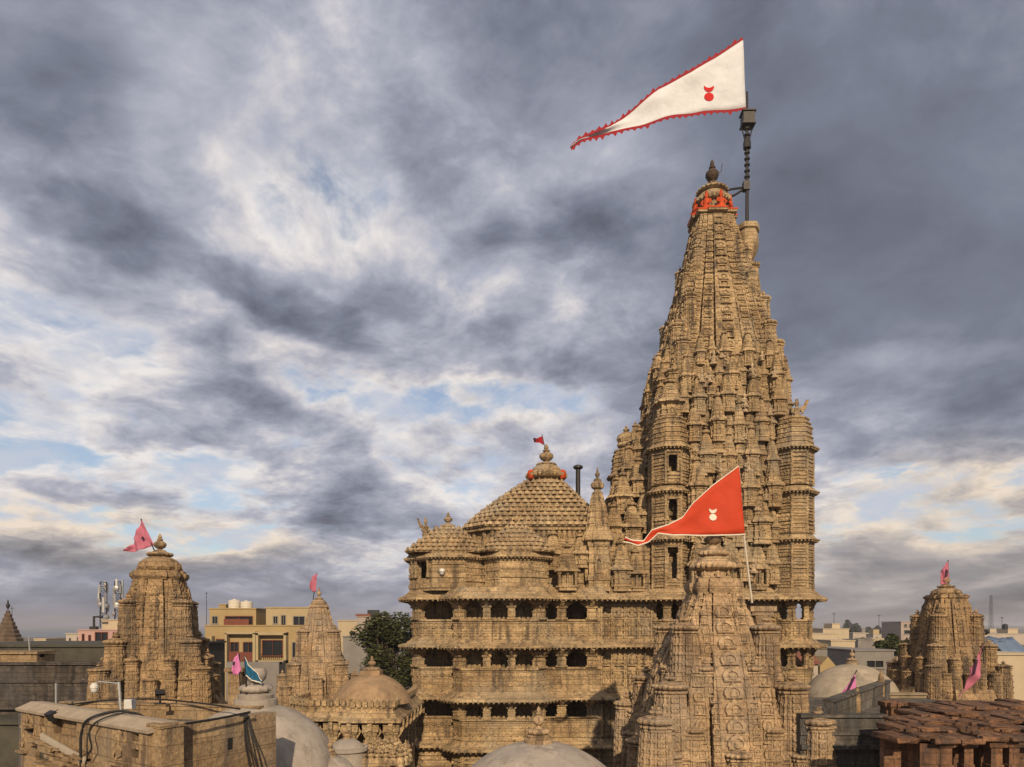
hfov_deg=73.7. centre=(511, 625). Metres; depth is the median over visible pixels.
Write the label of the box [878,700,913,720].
stone stump
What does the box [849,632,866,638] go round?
house
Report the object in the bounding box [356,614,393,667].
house
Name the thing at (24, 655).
roof shed
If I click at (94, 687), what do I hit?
camera mast
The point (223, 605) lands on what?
stair head
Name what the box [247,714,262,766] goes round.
cable
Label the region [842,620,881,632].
treeline
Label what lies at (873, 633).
house
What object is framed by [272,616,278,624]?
window
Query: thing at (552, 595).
temple
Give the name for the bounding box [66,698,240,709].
cable
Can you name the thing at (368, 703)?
pavilion
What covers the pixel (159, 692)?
floodlight
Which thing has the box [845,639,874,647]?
house
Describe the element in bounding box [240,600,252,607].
water tank
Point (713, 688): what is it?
shrine
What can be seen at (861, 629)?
house
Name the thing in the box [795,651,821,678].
house
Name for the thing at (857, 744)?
roof terrace
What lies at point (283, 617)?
window
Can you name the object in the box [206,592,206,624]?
aerial
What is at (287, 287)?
sky
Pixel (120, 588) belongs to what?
phone mast
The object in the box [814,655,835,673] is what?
house
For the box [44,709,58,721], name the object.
floodlight
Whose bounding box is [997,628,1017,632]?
stair head
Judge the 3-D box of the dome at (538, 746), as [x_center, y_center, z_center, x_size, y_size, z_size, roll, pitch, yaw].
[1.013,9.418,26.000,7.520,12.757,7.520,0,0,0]
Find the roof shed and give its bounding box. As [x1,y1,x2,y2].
[0,650,56,661]
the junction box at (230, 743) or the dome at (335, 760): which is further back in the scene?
the dome at (335, 760)
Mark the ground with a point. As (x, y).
(1020, 629)
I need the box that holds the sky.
[0,0,1023,625]
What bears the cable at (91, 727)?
hanging from the parapet wall at (126, 740)
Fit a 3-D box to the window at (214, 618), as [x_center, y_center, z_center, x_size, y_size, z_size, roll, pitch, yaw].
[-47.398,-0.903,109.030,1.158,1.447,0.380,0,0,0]
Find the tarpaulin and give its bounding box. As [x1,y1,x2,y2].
[988,637,1023,651]
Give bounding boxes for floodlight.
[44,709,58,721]
[154,689,165,704]
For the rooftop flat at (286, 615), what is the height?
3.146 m
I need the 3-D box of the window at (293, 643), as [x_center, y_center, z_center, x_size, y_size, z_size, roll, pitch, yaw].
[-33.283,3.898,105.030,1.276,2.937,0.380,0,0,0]
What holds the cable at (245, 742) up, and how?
hanging from the parapet wall at (126, 740)
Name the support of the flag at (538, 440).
attached to the flagpole
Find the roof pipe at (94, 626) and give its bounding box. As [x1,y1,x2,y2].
[89,616,102,628]
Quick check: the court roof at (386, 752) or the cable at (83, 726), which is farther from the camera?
the court roof at (386, 752)
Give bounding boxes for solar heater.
[367,610,379,615]
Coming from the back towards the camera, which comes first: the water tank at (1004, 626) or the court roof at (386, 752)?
the water tank at (1004, 626)
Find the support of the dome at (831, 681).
on the ground
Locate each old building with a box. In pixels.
[0,641,225,698]
[0,661,101,766]
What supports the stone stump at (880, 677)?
on the roof terrace at (857, 744)
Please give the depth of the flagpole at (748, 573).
29.96 m
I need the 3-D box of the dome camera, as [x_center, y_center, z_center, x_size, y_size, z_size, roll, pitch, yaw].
[-5.100,-3.955,49.943,0.440,0.490,0.614,0,0,0]
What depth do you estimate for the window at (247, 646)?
105.19 m
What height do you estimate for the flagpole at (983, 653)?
0.926 m
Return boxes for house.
[33,638,65,640]
[65,633,77,640]
[77,629,117,640]
[337,620,356,654]
[342,635,380,676]
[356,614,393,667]
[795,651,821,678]
[798,646,851,656]
[812,628,849,639]
[812,633,838,638]
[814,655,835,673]
[815,639,855,647]
[827,648,895,674]
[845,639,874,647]
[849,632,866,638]
[858,628,868,633]
[858,638,897,658]
[866,629,881,637]
[882,621,910,659]
[985,633,1023,643]
[997,651,1023,700]
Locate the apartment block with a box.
[204,625,302,699]
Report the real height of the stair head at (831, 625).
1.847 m
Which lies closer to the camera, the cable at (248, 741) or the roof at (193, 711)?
the cable at (248, 741)
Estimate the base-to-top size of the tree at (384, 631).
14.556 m
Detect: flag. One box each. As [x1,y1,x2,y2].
[245,658,261,683]
[533,436,543,444]
[570,38,745,149]
[624,466,744,545]
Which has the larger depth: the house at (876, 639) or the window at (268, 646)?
the house at (876, 639)
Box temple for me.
[398,159,827,766]
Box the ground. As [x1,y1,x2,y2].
[22,627,1023,688]
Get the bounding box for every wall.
[15,701,275,766]
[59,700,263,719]
[226,662,285,701]
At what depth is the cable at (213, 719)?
18.25 m
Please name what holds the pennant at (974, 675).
hanging from the flagpole at (983, 653)
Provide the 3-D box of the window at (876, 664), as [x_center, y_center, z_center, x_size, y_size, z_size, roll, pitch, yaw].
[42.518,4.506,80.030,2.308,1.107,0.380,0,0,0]
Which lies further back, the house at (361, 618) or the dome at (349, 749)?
the house at (361, 618)
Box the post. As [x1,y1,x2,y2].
[55,683,56,702]
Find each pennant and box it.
[123,521,153,551]
[232,654,240,675]
[309,573,316,591]
[841,675,855,692]
[940,562,948,584]
[958,646,982,696]
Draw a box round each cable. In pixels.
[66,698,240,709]
[79,710,136,766]
[85,711,143,766]
[184,711,250,724]
[244,714,250,766]
[245,714,254,766]
[246,714,258,766]
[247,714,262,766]
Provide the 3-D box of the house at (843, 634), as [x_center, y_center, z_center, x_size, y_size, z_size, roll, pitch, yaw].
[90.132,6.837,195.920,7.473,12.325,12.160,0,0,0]
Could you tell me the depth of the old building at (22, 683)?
38.00 m
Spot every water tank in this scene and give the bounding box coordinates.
[228,599,240,607]
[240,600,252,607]
[1002,624,1007,629]
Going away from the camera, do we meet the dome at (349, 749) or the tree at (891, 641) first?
the dome at (349, 749)
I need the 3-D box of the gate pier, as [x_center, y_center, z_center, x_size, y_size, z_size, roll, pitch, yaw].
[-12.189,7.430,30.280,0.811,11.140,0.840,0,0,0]
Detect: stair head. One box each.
[218,604,227,607]
[823,623,840,627]
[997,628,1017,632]
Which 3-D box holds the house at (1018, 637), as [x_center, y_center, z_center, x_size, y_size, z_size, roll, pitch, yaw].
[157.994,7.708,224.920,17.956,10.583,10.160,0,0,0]
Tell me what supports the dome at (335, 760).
on the ground
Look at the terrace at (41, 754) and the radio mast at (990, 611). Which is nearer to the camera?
the terrace at (41, 754)
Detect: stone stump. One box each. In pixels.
[855,687,860,712]
[877,671,884,696]
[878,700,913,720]
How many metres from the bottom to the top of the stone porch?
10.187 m
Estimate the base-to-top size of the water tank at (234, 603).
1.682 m
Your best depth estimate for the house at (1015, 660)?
62.00 m
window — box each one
[95,632,107,640]
[211,616,218,624]
[225,616,252,624]
[230,642,238,651]
[243,642,252,651]
[262,640,282,656]
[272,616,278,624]
[281,615,285,624]
[291,642,295,660]
[293,616,304,624]
[866,660,885,668]
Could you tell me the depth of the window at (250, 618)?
109.19 m
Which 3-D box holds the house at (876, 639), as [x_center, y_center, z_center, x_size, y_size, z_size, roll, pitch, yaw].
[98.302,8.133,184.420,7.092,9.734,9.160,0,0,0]
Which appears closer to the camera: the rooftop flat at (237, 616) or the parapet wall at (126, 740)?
the parapet wall at (126, 740)
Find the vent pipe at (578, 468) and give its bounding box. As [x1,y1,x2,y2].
[573,464,582,496]
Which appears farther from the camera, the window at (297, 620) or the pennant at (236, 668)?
the window at (297, 620)
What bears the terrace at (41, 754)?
on the ground
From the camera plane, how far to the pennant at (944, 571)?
41.89 m
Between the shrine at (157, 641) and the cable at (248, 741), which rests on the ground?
the shrine at (157, 641)
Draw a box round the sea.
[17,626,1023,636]
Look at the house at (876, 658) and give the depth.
80.00 m
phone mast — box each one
[97,581,109,627]
[111,579,123,619]
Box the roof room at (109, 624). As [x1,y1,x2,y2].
[101,620,117,628]
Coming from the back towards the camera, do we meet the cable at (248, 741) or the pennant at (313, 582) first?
the pennant at (313, 582)
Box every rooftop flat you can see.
[208,608,265,624]
[265,607,308,624]
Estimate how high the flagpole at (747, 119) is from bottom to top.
11.200 m
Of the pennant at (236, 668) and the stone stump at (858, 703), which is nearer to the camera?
the pennant at (236, 668)
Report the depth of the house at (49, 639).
171.29 m
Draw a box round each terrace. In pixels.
[18,714,193,766]
[796,679,934,766]
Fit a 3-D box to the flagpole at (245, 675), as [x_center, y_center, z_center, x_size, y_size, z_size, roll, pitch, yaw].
[-9.364,1.919,24.050,0.125,1.728,0.057,0,0,0]
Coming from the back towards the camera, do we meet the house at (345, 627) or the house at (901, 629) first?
the house at (901, 629)
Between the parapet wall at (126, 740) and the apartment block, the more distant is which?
the apartment block
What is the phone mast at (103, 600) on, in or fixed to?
on the roof room at (109, 624)
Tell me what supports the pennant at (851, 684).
hanging from the flagpole
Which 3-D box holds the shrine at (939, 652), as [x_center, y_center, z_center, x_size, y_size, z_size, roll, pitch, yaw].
[26.688,4.871,42.000,7.000,16.258,7.000,0,0,0]
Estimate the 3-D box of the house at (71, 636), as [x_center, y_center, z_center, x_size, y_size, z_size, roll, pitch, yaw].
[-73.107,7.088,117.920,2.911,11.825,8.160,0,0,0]
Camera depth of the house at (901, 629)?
191.23 m
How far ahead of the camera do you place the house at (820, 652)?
90.00 m
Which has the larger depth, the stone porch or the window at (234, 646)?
the window at (234, 646)
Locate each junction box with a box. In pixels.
[124,699,135,708]
[228,736,232,749]
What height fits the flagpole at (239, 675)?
2.062 m
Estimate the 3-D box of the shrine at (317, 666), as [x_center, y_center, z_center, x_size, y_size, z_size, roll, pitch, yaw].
[-13.564,5.122,48.000,7.000,15.757,7.000,0,0,-13]
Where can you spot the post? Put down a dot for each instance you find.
(55, 692)
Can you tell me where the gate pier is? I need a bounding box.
[224,667,244,703]
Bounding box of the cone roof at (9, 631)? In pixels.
[0,600,23,641]
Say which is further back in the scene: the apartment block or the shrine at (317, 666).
the apartment block
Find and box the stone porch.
[871,699,1023,766]
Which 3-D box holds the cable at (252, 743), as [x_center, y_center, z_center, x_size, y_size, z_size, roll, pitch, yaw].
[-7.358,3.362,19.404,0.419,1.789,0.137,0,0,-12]
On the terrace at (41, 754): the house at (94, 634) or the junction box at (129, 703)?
the junction box at (129, 703)
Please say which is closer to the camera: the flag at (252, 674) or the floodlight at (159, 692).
the floodlight at (159, 692)
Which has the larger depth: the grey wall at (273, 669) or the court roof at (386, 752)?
the grey wall at (273, 669)
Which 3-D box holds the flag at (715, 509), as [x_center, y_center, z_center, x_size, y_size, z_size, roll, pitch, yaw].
[7.550,-5.277,29.864,5.300,3.524,0.279,0,0,1]
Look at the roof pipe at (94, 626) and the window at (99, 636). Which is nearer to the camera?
the window at (99, 636)
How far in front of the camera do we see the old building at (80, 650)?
46.00 m
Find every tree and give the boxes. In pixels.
[349,611,412,689]
[872,633,908,660]
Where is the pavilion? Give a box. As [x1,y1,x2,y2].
[289,656,423,766]
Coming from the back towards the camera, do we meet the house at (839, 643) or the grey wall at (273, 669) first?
the house at (839, 643)
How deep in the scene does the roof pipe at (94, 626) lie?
113.82 m
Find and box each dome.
[207,667,333,766]
[327,739,352,766]
[333,728,367,766]
[471,706,605,766]
[808,649,898,696]
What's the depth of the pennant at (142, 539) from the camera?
31.80 m
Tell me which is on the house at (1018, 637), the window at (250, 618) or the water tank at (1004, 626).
the water tank at (1004, 626)
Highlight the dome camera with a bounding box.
[439,568,444,574]
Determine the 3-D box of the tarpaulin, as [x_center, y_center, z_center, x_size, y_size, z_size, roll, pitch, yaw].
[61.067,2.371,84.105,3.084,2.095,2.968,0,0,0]
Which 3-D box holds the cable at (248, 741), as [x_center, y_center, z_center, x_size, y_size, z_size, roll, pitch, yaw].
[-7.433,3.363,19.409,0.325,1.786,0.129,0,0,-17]
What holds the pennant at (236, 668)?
attached to the flagpole at (239, 675)
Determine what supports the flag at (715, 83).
attached to the flagpole at (747, 119)
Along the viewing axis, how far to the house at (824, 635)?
150.00 m
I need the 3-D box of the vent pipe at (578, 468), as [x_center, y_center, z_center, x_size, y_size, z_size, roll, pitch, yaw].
[5.653,-11.802,58.500,0.840,4.020,0.840,0,0,0]
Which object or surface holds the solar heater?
on the house at (361, 618)
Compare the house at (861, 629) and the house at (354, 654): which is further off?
the house at (861, 629)
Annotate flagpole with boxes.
[238,654,240,693]
[244,656,246,694]
[729,91,756,220]
[739,467,752,602]
[982,643,984,663]
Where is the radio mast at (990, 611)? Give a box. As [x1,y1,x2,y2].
[988,598,993,628]
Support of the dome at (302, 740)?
on the ground
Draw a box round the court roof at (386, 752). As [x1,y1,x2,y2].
[362,736,412,766]
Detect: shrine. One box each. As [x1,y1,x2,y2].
[86,534,227,703]
[276,588,359,706]
[613,536,837,766]
[886,577,1017,700]
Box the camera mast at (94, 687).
[90,681,121,712]
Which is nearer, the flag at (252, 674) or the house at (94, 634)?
the flag at (252, 674)

